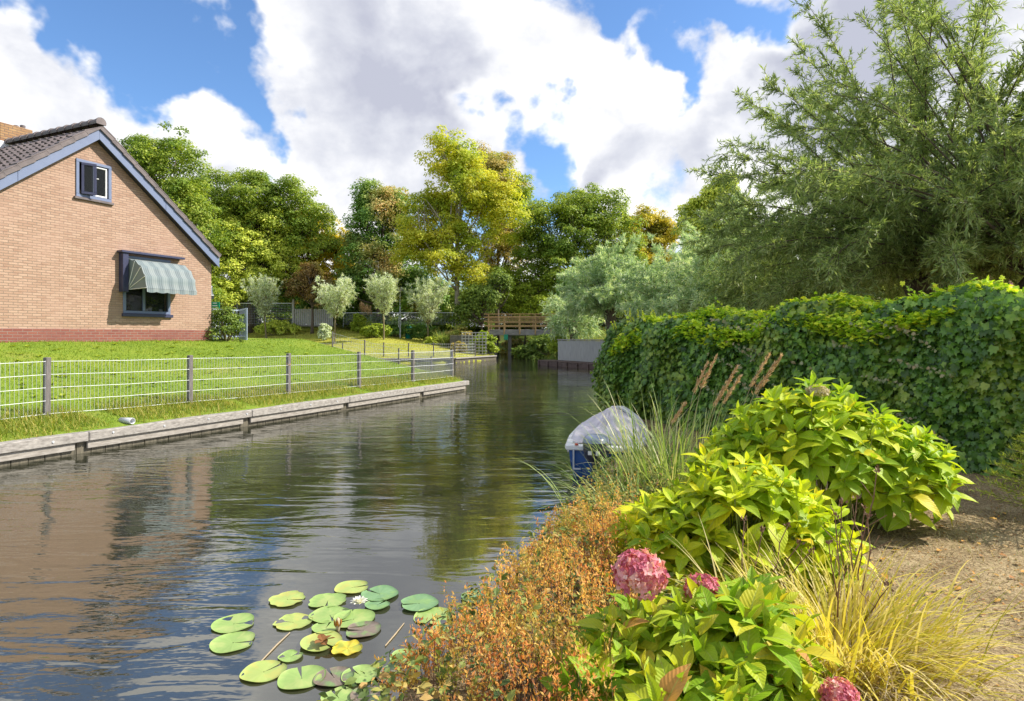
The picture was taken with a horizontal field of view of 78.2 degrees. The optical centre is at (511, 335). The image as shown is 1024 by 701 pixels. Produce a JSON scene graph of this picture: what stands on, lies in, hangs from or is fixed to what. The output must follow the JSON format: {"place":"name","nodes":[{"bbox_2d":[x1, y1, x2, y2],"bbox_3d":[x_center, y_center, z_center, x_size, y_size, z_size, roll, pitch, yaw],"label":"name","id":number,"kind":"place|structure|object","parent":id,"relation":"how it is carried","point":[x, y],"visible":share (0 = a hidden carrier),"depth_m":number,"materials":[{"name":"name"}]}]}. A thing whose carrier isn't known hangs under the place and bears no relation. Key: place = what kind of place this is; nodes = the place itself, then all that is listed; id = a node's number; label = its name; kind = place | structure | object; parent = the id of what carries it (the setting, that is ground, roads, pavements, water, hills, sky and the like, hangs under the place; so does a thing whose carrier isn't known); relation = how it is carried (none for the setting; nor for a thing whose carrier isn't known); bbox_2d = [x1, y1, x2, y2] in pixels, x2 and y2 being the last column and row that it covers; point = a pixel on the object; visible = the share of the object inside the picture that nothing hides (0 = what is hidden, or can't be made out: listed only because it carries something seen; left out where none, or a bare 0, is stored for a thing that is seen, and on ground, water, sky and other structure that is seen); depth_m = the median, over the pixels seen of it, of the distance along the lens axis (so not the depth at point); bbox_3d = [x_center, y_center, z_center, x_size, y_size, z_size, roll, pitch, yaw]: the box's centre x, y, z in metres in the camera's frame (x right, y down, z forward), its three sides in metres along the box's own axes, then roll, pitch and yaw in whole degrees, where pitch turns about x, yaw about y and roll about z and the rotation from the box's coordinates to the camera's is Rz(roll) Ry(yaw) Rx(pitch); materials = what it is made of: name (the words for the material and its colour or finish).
{"place":"outdoors","nodes":[
{"label":"outdoors","id":0,"kind":"place"},
{"bbox_2d":[0,337,463,441],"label":"lawn","id":1,"kind":"structure","parent":0,"point":[117,423],"depth_m":16.11,"materials":[{"name":"plant"}]},
{"bbox_2d":[0,117,220,342],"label":"brick house","id":2,"kind":"structure","parent":1,"relation":"on","point":[102,238],"depth_m":18.45,"materials":[{"name":"brick"}]},
{"bbox_2d":[74,158,113,204],"bbox_3d":[-12.106,-4.465,18.316,0.283,1.150,1.120,0,0,25],"label":"attic window","id":3,"kind":"structure","parent":2,"relation":"in","point":[108,172],"depth_m":18.25,"materials":[{"name":"grey paint"}]},
{"bbox_2d":[117,250,184,317],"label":"front window","id":4,"kind":"structure","parent":2,"relation":"in","point":[124,257],"depth_m":19.56,"materials":[{"name":"blue paint"}]},
{"bbox_2d":[204,306,245,340],"bbox_3d":[-10.204,-0.383,22.316,1.532,1.417,1.389,0,0,-13],"label":"shrub","id":5,"kind":"object","parent":1,"relation":"on","point":[232,324],"visible":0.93,"depth_m":22.14,"materials":[{"name":"green plant"}]},
{"bbox_2d":[0,349,453,418],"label":"fence","id":6,"kind":"object","parent":1,"relation":"on","point":[47,374],"visible":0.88,"depth_m":13.59,"materials":[{"name":"metal"}]},
{"bbox_2d":[212,308,247,339],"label":"garden gate","id":7,"kind":"structure","parent":1,"relation":"on","point":[243,334],"depth_m":23.18,"materials":[{"name":"grey metal"}]},
{"bbox_2d":[0,366,462,441],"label":"verge grass","id":8,"kind":"structure","parent":1,"relation":"on","point":[211,403],"depth_m":13.44,"materials":[{"name":"plant"}]},
{"bbox_2d":[332,332,431,371],"bbox_3d":[-5.108,0.763,24.369,4.698,1.837,0.050,0,0,25],"label":"fence","id":9,"kind":"object","parent":1,"relation":"on","point":[399,354],"visible":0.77,"depth_m":24.18,"materials":[{"name":"metal"}]},
{"bbox_2d":[0,354,603,700],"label":"water","id":10,"kind":"structure","parent":0,"point":[132,572],"depth_m":6.50,"materials":[{"name":"grey liquid"}]},
{"bbox_2d":[209,631,254,652],"bbox_3d":[-1.816,1.991,4.094,0.268,0.019,0.290,0,0,0],"label":"lily pad","id":11,"kind":"object","parent":10,"relation":"on","point":[224,643],"visible":1,"depth_m":4.10,"materials":[{"name":"plant"}]},
{"bbox_2d":[211,613,253,632],"bbox_3d":[-1.927,1.993,4.367,0.284,0.018,0.302,0,0,0],"label":"lily pad","id":12,"kind":"object","parent":10,"relation":"on","point":[219,625],"visible":1,"depth_m":4.36,"materials":[{"name":"plant"}]},
{"bbox_2d":[239,660,286,682],"bbox_3d":[-1.471,1.991,3.740,0.264,0.018,0.251,0,0,0],"label":"lily pad","id":13,"kind":"object","parent":10,"relation":"on","point":[259,672],"visible":1,"depth_m":3.75,"materials":[{"name":"plant"}]},
{"bbox_2d":[268,590,305,606],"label":"lily pad","id":14,"kind":"object","parent":10,"relation":"on","point":[280,600],"visible":1,"depth_m":4.78,"materials":[{"name":"plant"}]},
{"bbox_2d":[278,649,302,662],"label":"lily pad","id":15,"kind":"object","parent":10,"relation":"on","point":[287,654],"visible":1,"depth_m":3.92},
{"bbox_2d":[273,613,312,630],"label":"lily pad","id":16,"kind":"object","parent":10,"relation":"on","point":[295,620],"visible":1,"depth_m":4.39,"materials":[{"name":"plant"}]},
{"bbox_2d":[277,665,325,689],"bbox_3d":[-1.225,1.990,3.670,0.266,0.017,0.267,0,0,0],"label":"lily pad","id":17,"kind":"object","parent":10,"relation":"on","point":[289,679],"visible":1,"depth_m":3.67,"materials":[{"name":"plant"}]},
{"bbox_2d":[300,630,342,651],"bbox_3d":[-1.237,1.986,4.096,0.267,0.018,0.277,0,0,0],"label":"lily pad","id":18,"kind":"object","parent":10,"relation":"on","point":[307,643],"visible":0.71,"depth_m":4.09,"materials":[{"name":"plant"}]},
{"bbox_2d":[311,620,336,633],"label":"lily pad","id":19,"kind":"object","parent":10,"relation":"on","point":[320,626],"visible":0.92,"depth_m":4.31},
{"bbox_2d":[308,593,346,606],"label":"lily pad","id":20,"kind":"object","parent":10,"relation":"on","point":[333,599],"visible":1,"depth_m":4.75,"materials":[{"name":"plant"}]},
{"bbox_2d":[308,605,350,622],"bbox_3d":[-1.301,1.991,4.499,0.295,0.019,0.277,0,0,0],"label":"lily pad","id":21,"kind":"object","parent":10,"relation":"on","point":[324,613],"visible":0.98,"depth_m":4.53,"materials":[{"name":"plant"}]},
{"bbox_2d":[313,666,354,686],"bbox_3d":[-1.037,1.989,3.676,0.229,0.018,0.221,0,0,0],"label":"lily pad","id":22,"kind":"object","parent":10,"relation":"on","point":[328,680],"visible":0.95,"depth_m":3.68,"materials":[{"name":"plant"}]},
{"bbox_2d":[321,686,356,700],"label":"lily pad","id":23,"kind":"object","parent":10,"relation":"on","point":[343,694],"visible":0.78,"depth_m":3.49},
{"bbox_2d":[331,639,362,655],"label":"lily pad","id":24,"kind":"object","parent":10,"relation":"on","point":[347,648],"visible":1,"depth_m":4.01,"materials":[{"name":"plant"}]},
{"bbox_2d":[334,580,367,593],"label":"lily pad","id":25,"kind":"object","parent":10,"relation":"on","point":[344,587],"visible":1,"depth_m":4.99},
{"bbox_2d":[333,609,374,627],"bbox_3d":[-1.114,1.990,4.436,0.289,0.018,0.298,0,0,0],"label":"lily pad","id":26,"kind":"object","parent":10,"relation":"on","point":[357,615],"visible":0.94,"depth_m":4.47,"materials":[{"name":"plant"}]},
{"bbox_2d":[341,664,377,683],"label":"lily pad","id":27,"kind":"object","parent":10,"relation":"on","point":[368,675],"visible":0.8,"depth_m":3.71,"materials":[{"name":"plant"}]},
{"bbox_2d":[346,621,380,637],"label":"lily pad","id":28,"kind":"object","parent":10,"relation":"on","point":[371,628],"visible":1,"depth_m":4.27,"materials":[{"name":"plant"}]},
{"bbox_2d":[350,683,387,700],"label":"lily pad","id":29,"kind":"object","parent":10,"relation":"on","point":[353,694],"visible":0.47,"depth_m":3.49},
{"bbox_2d":[365,598,389,609],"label":"lily pad","id":30,"kind":"object","parent":10,"relation":"on","point":[374,604],"visible":1,"depth_m":4.67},
{"bbox_2d":[361,585,398,600],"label":"lily pad","id":31,"kind":"object","parent":10,"relation":"on","point":[386,592],"visible":0.98,"depth_m":4.87,"materials":[{"name":"plant"}]},
{"bbox_2d":[401,594,438,610],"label":"lily pad","id":32,"kind":"object","parent":10,"relation":"on","point":[426,601],"visible":1,"depth_m":4.70,"materials":[{"name":"plant"}]},
{"bbox_2d":[413,607,454,624],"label":"lily pad","id":33,"kind":"object","parent":10,"relation":"on","point":[429,613],"visible":0.59,"depth_m":4.51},
{"bbox_2d":[538,360,602,368],"bbox_3d":[4.666,2.080,38.761,1.300,0.840,10.100,0,0,-28],"label":"landing stage","id":34,"kind":"object","parent":10,"relation":"in","point":[576,364],"visible":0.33,"depth_m":39.94,"materials":[{"name":"wood"}]},
{"bbox_2d":[565,406,646,477],"bbox_3d":[1.639,1.750,10.387,1.163,0.821,3.441,0,0,13],"label":"rowing boat","id":35,"kind":"object","parent":10,"relation":"on","point":[576,453],"visible":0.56,"depth_m":8.86,"materials":[{"name":"blue paint"}]},
{"bbox_2d":[583,434,607,482],"bbox_3d":[1.151,1.899,8.632,0.336,1.102,0.600,0,0,14],"label":"outboard motor","id":36,"kind":"object","parent":35,"relation":"attached to","point":[587,454],"visible":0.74,"depth_m":8.40,"materials":[{"name":"grey plastic"}]},
{"bbox_2d":[567,406,649,451],"bbox_3d":[1.593,1.401,10.140,1.221,0.586,2.422,0,0,14],"label":"tarpaulin","id":37,"kind":"object","parent":35,"relation":"on","point":[579,435],"visible":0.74,"depth_m":9.47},
{"bbox_2d":[0,0,1023,327],"label":"sky","id":38,"kind":"structure","parent":0,"point":[633,95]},
{"bbox_2d":[211,325,1023,700],"bbox_3d":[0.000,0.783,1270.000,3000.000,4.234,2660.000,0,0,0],"label":"ground","id":39,"kind":"structure","parent":0,"point":[1005,569],"depth_m":4.63,"materials":[{"name":"brown soil"}]},
{"bbox_2d":[117,121,231,303],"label":"broadleaf tree","id":40,"kind":"object","parent":39,"relation":"on","point":[153,162],"visible":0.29,"depth_m":61.90,"materials":[{"name":"green plant"}]},
{"bbox_2d":[0,380,468,466],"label":"timber quay","id":41,"kind":"structure","parent":39,"relation":"on","point":[18,451],"depth_m":12.48,"materials":[{"name":"wood"}]},
{"bbox_2d":[209,202,311,332],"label":"broadleaf tree","id":42,"kind":"object","parent":39,"relation":"on","point":[236,265],"visible":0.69,"depth_m":68.24,"materials":[{"name":"green plant"}]},
{"bbox_2d":[239,273,282,337],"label":"silver tree","id":43,"kind":"object","parent":39,"relation":"on","point":[264,298],"visible":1,"depth_m":61.66,"materials":[{"name":"green plant"}]},
{"bbox_2d":[181,167,344,330],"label":"broadleaf tree","id":44,"kind":"object","parent":39,"relation":"on","point":[271,193],"visible":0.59,"depth_m":70.07,"materials":[{"name":"green plant"}]},
{"bbox_2d":[252,320,301,335],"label":"shrub","id":45,"kind":"object","parent":39,"relation":"on","point":[279,327],"visible":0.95,"depth_m":64.41,"materials":[{"name":"green plant"}]},
{"bbox_2d":[281,260,336,333],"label":"russet tree","id":46,"kind":"object","parent":39,"relation":"on","point":[303,283],"visible":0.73,"depth_m":64.00,"materials":[{"name":"brown plant"}]},
{"bbox_2d":[292,299,332,325],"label":"plank fence","id":47,"kind":"object","parent":39,"relation":"on","point":[305,317],"visible":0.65,"depth_m":65.98,"materials":[{"name":"wood"}]},
{"bbox_2d":[282,207,357,303],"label":"broadleaf tree","id":48,"kind":"object","parent":39,"relation":"on","point":[324,266],"visible":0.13,"depth_m":73.98,"materials":[{"name":"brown plant"}]},
{"bbox_2d":[317,323,331,339],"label":"shrub","id":49,"kind":"object","parent":39,"relation":"on","point":[324,333],"visible":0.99,"depth_m":57.71,"materials":[{"name":"plant"}]},
{"bbox_2d":[211,278,452,327],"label":"thicket","id":50,"kind":"object","parent":39,"relation":"on","point":[392,317],"visible":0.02,"depth_m":84.38,"materials":[{"name":"green plant"}]},
{"bbox_2d":[211,275,454,325],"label":"thicket","id":51,"kind":"object","parent":39,"relation":"on","point":[300,302],"visible":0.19,"depth_m":71.90,"materials":[{"name":"green plant"}]},
{"bbox_2d":[312,272,359,343],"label":"silver tree","id":52,"kind":"object","parent":39,"relation":"on","point":[337,302],"visible":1,"depth_m":53.59,"materials":[{"name":"green plant"}]},
{"bbox_2d":[349,313,366,333],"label":"shrub","id":53,"kind":"object","parent":39,"relation":"on","point":[357,323],"visible":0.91,"depth_m":63.63,"materials":[{"name":"green plant"}]},
{"bbox_2d":[338,311,389,329],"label":"shrub","id":54,"kind":"object","parent":39,"relation":"on","point":[347,322],"visible":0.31,"depth_m":69.74,"materials":[{"name":"green plant"}]},
{"bbox_2d":[234,327,499,357],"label":"meadow grass","id":55,"kind":"structure","parent":39,"relation":"on","point":[402,340],"depth_m":55.83,"materials":[{"name":"plant"}]},
{"bbox_2d":[359,323,392,337],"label":"shrub","id":56,"kind":"object","parent":39,"relation":"on","point":[374,330],"visible":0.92,"depth_m":57.02,"materials":[{"name":"green plant"}]},
{"bbox_2d":[362,271,398,338],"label":"silver tree","id":57,"kind":"object","parent":39,"relation":"on","point":[385,294],"visible":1,"depth_m":55.13,"materials":[{"name":"green plant"}]},
{"bbox_2d":[331,176,443,317],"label":"broadleaf tree","id":58,"kind":"object","parent":39,"relation":"on","point":[377,205],"visible":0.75,"depth_m":68.73,"materials":[{"name":"green plant"}]},
{"bbox_2d":[321,342,475,356],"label":"fence","id":59,"kind":"object","parent":39,"relation":"on","point":[408,347],"visible":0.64,"depth_m":46.46,"materials":[{"name":"metal"}]},
{"bbox_2d":[379,319,418,336],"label":"shrub","id":60,"kind":"object","parent":39,"relation":"on","point":[395,330],"visible":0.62,"depth_m":68.41,"materials":[{"name":"green plant"}]},
{"bbox_2d":[343,312,476,326],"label":"railing","id":61,"kind":"object","parent":39,"relation":"on","point":[415,315],"visible":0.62,"depth_m":67.70,"materials":[{"name":"metal"}]},
{"bbox_2d":[409,323,439,340],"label":"shrub","id":62,"kind":"object","parent":39,"relation":"on","point":[422,329],"visible":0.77,"depth_m":68.46,"materials":[{"name":"green plant"}]},
{"bbox_2d":[401,275,451,335],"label":"silver tree","id":63,"kind":"object","parent":39,"relation":"on","point":[426,309],"visible":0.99,"depth_m":59.67,"materials":[{"name":"green plant"}]},
{"bbox_2d":[379,355,496,362],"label":"bank edging","id":64,"kind":"object","parent":39,"relation":"on","point":[472,358],"visible":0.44,"depth_m":47.26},
{"bbox_2d":[429,329,450,345],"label":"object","id":65,"kind":"object","parent":39,"relation":"on","point":[443,338],"visible":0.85,"depth_m":58.58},
{"bbox_2d":[442,324,471,345],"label":"shrub","id":66,"kind":"object","parent":39,"relation":"on","point":[457,330],"visible":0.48,"depth_m":59.59,"materials":[{"name":"green plant"}]},
{"bbox_2d":[385,125,533,326],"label":"plane tree","id":67,"kind":"object","parent":39,"relation":"on","point":[460,173],"visible":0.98,"depth_m":62.60,"materials":[{"name":"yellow plant"}]},
{"bbox_2d":[461,332,486,354],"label":"trellis","id":68,"kind":"object","parent":39,"relation":"on","point":[475,341],"visible":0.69,"depth_m":51.75,"materials":[{"name":"grey wood"}]},
{"bbox_2d":[446,265,515,329],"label":"thicket","id":69,"kind":"object","parent":39,"relation":"on","point":[480,295],"visible":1,"depth_m":60.18,"materials":[{"name":"green plant"}]},
{"bbox_2d":[469,330,498,354],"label":"bramble mound","id":70,"kind":"object","parent":39,"relation":"on","point":[490,345],"visible":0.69,"depth_m":52.34,"materials":[{"name":"green plant"}]},
{"bbox_2d":[470,140,534,340],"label":"broadleaf tree","id":71,"kind":"object","parent":39,"relation":"on","point":[497,163],"visible":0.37,"depth_m":74.52,"materials":[{"name":"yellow plant"}]},
{"bbox_2d":[450,314,566,357],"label":"footbridge","id":72,"kind":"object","parent":39,"relation":"on","point":[456,338],"visible":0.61,"depth_m":55.12,"materials":[{"name":"wood"}]},
{"bbox_2d":[380,482,651,700],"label":"spike stems","id":73,"kind":"object","parent":39,"relation":"on","point":[462,649],"visible":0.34,"depth_m":3.11,"materials":[{"name":"plant"}]},
{"bbox_2d":[499,338,533,354],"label":"bramble mound","id":74,"kind":"object","parent":39,"relation":"on","point":[516,342],"visible":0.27,"depth_m":66.70,"materials":[{"name":"green plant"}]},
{"bbox_2d":[374,469,662,700],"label":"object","id":75,"kind":"object","parent":39,"relation":"on","point":[503,619],"visible":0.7,"depth_m":3.12,"materials":[{"name":"plant"}]},
{"bbox_2d":[478,263,565,344],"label":"thicket","id":76,"kind":"object","parent":39,"relation":"on","point":[521,293],"visible":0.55,"depth_m":64.23,"materials":[{"name":"green plant"}]},
{"bbox_2d":[317,449,732,700],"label":"ground cover","id":77,"kind":"object","parent":39,"relation":"on","point":[362,691],"visible":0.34,"depth_m":3.36,"materials":[{"name":"orange plant"}]},
{"bbox_2d":[511,344,549,359],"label":"bramble mound","id":78,"kind":"object","parent":39,"relation":"on","point":[523,355],"visible":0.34,"depth_m":52.43,"materials":[{"name":"green plant"}]},
{"bbox_2d":[526,333,555,354],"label":"bramble mound","id":79,"kind":"object","parent":39,"relation":"on","point":[539,343],"visible":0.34,"depth_m":48.40,"materials":[{"name":"green plant"}]},
{"bbox_2d":[403,268,682,334],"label":"thicket","id":80,"kind":"object","parent":39,"relation":"on","point":[451,292],"visible":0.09,"depth_m":83.51,"materials":[{"name":"green plant"}]},
{"bbox_2d":[546,334,568,353],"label":"bramble mound","id":81,"kind":"object","parent":39,"relation":"on","point":[553,345],"visible":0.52,"depth_m":44.94,"materials":[{"name":"green plant"}]},
{"bbox_2d":[540,292,604,340],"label":"pollard willow","id":82,"kind":"object","parent":39,"relation":"on","point":[560,329],"visible":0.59,"depth_m":43.39,"materials":[{"name":"green plant"}]},
{"bbox_2d":[501,173,654,323],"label":"broadleaf tree","id":83,"kind":"object","parent":39,"relation":"on","point":[580,220],"visible":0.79,"depth_m":65.62,"materials":[{"name":"green plant"}]},
{"bbox_2d":[557,339,604,362],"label":"plank retaining wall","id":84,"kind":"structure","parent":39,"relation":"on","point":[585,350],"depth_m":40.62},
{"bbox_2d":[507,447,655,542],"bbox_3d":[0.789,1.408,6.050,1.824,0.863,1.902,0,0,0],"label":"reed tuft","id":85,"kind":"object","parent":39,"relation":"on","point":[617,479],"visible":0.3,"depth_m":6.10,"materials":[{"name":"plant"}]},
{"bbox_2d":[553,232,660,336],"bbox_3d":[5.969,-2.724,38.903,7.108,7.075,7.189,0,0,0],"label":"pollard willow","id":86,"kind":"object","parent":39,"relation":"on","point":[594,292],"visible":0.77,"depth_m":38.01,"materials":[{"name":"green plant"}]},
{"bbox_2d":[575,386,710,474],"bbox_3d":[1.774,1.120,7.645,1.885,1.068,2.023,0,0,30],"label":"reed tuft","id":87,"kind":"object","parent":39,"relation":"on","point":[665,435],"visible":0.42,"depth_m":7.77,"materials":[{"name":"plant"}]},
{"bbox_2d":[616,202,680,270],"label":"broadleaf tree","id":88,"kind":"object","parent":39,"relation":"on","point":[661,226],"visible":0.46,"depth_m":72.92,"materials":[{"name":"yellow plant"}]},
{"bbox_2d":[612,232,712,322],"bbox_3d":[8.191,-1.847,30.994,6.756,6.808,6.490,0,0,0],"label":"pollard willow","id":89,"kind":"object","parent":39,"relation":"on","point":[646,288],"visible":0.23,"depth_m":30.55,"materials":[{"name":"green plant"}]},
{"bbox_2d":[559,351,782,502],"bbox_3d":[1.713,0.909,6.829,2.725,1.514,2.810,0,0,0],"label":"reed tuft","id":90,"kind":"object","parent":39,"relation":"on","point":[676,464],"visible":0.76,"depth_m":6.54,"materials":[{"name":"plant"}]},
{"bbox_2d":[532,547,860,700],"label":"hydrangea","id":91,"kind":"object","parent":39,"relation":"on","point":[720,641],"visible":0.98,"depth_m":2.52,"materials":[{"name":"green plant"}]},
{"bbox_2d":[670,169,756,264],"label":"broadleaf tree","id":92,"kind":"object","parent":39,"relation":"on","point":[699,202],"visible":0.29,"depth_m":54.68,"materials":[{"name":"green plant"}]},
{"bbox_2d":[643,192,795,316],"bbox_3d":[9.368,-1.959,26.120,7.045,7.889,7.485,0,0,32],"label":"pollard willow","id":93,"kind":"object","parent":39,"relation":"on","point":[687,299],"visible":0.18,"depth_m":25.43,"materials":[{"name":"green plant"}]},
{"bbox_2d":[597,442,878,606],"bbox_3d":[1.522,1.273,4.402,1.856,1.089,1.597,0,0,0],"label":"hydrangea","id":94,"kind":"object","parent":39,"relation":"on","point":[763,493],"visible":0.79,"depth_m":3.93,"materials":[{"name":"green plant"}]},
{"bbox_2d":[731,516,814,587],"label":"dry stalks","id":95,"kind":"object","parent":39,"relation":"on","point":[762,528],"visible":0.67,"depth_m":3.56,"materials":[{"name":"plant"}]},
{"bbox_2d":[690,154,904,315],"bbox_3d":[9.704,-1.735,19.456,7.763,7.501,8.316,0,0,0],"label":"pollard willow","id":96,"kind":"object","parent":39,"relation":"on","point":[725,300],"visible":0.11,"depth_m":19.17,"materials":[{"name":"green plant"}]},
{"bbox_2d":[590,273,1023,477],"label":"ivy hedge","id":97,"kind":"object","parent":39,"relation":"on","point":[948,366],"visible":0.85,"depth_m":8.47,"materials":[{"name":"green plant"}]},
{"bbox_2d":[682,370,977,531],"bbox_3d":[2.728,1.029,5.542,2.351,1.447,1.456,0,0,0],"label":"hydrangea","id":98,"kind":"object","parent":39,"relation":"on","point":[813,445],"visible":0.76,"depth_m":5.15,"materials":[{"name":"green plant"}]},
{"bbox_2d":[664,519,1023,700],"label":"golden grass","id":99,"kind":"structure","parent":39,"relation":"on","point":[860,650],"depth_m":2.95,"materials":[{"name":"plant"}]},
{"bbox_2d":[664,429,1023,700],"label":"lawn thatch","id":100,"kind":"object","parent":39,"relation":"on","point":[963,557],"visible":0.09,"depth_m":4.63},
{"bbox_2d":[671,0,1023,311],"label":"pollard willow","id":101,"kind":"object","parent":39,"relation":"on","point":[865,264],"visible":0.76,"depth_m":12.33,"materials":[{"name":"green plant"}]},
{"bbox_2d":[821,464,893,633],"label":"dry stalks","id":102,"kind":"object","parent":39,"relation":"on","point":[828,542],"visible":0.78,"depth_m":3.40,"materials":[{"name":"plant"}]},
{"bbox_2d":[703,0,1023,288],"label":"pollard willow","id":103,"kind":"object","parent":39,"relation":"on","point":[981,118],"visible":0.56,"depth_m":11.21,"materials":[{"name":"green plant"}]},
{"bbox_2d":[834,476,1023,700],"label":"leaf litter","id":104,"kind":"object","parent":39,"relation":"on","point":[972,571],"visible":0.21,"depth_m":4.47,"materials":[{"name":"brown plant"}]},
{"bbox_2d":[966,430,1023,508],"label":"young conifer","id":105,"kind":"object","parent":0,"point":[1008,467],"visible":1,"depth_m":5.48,"materials":[{"name":"plant"}]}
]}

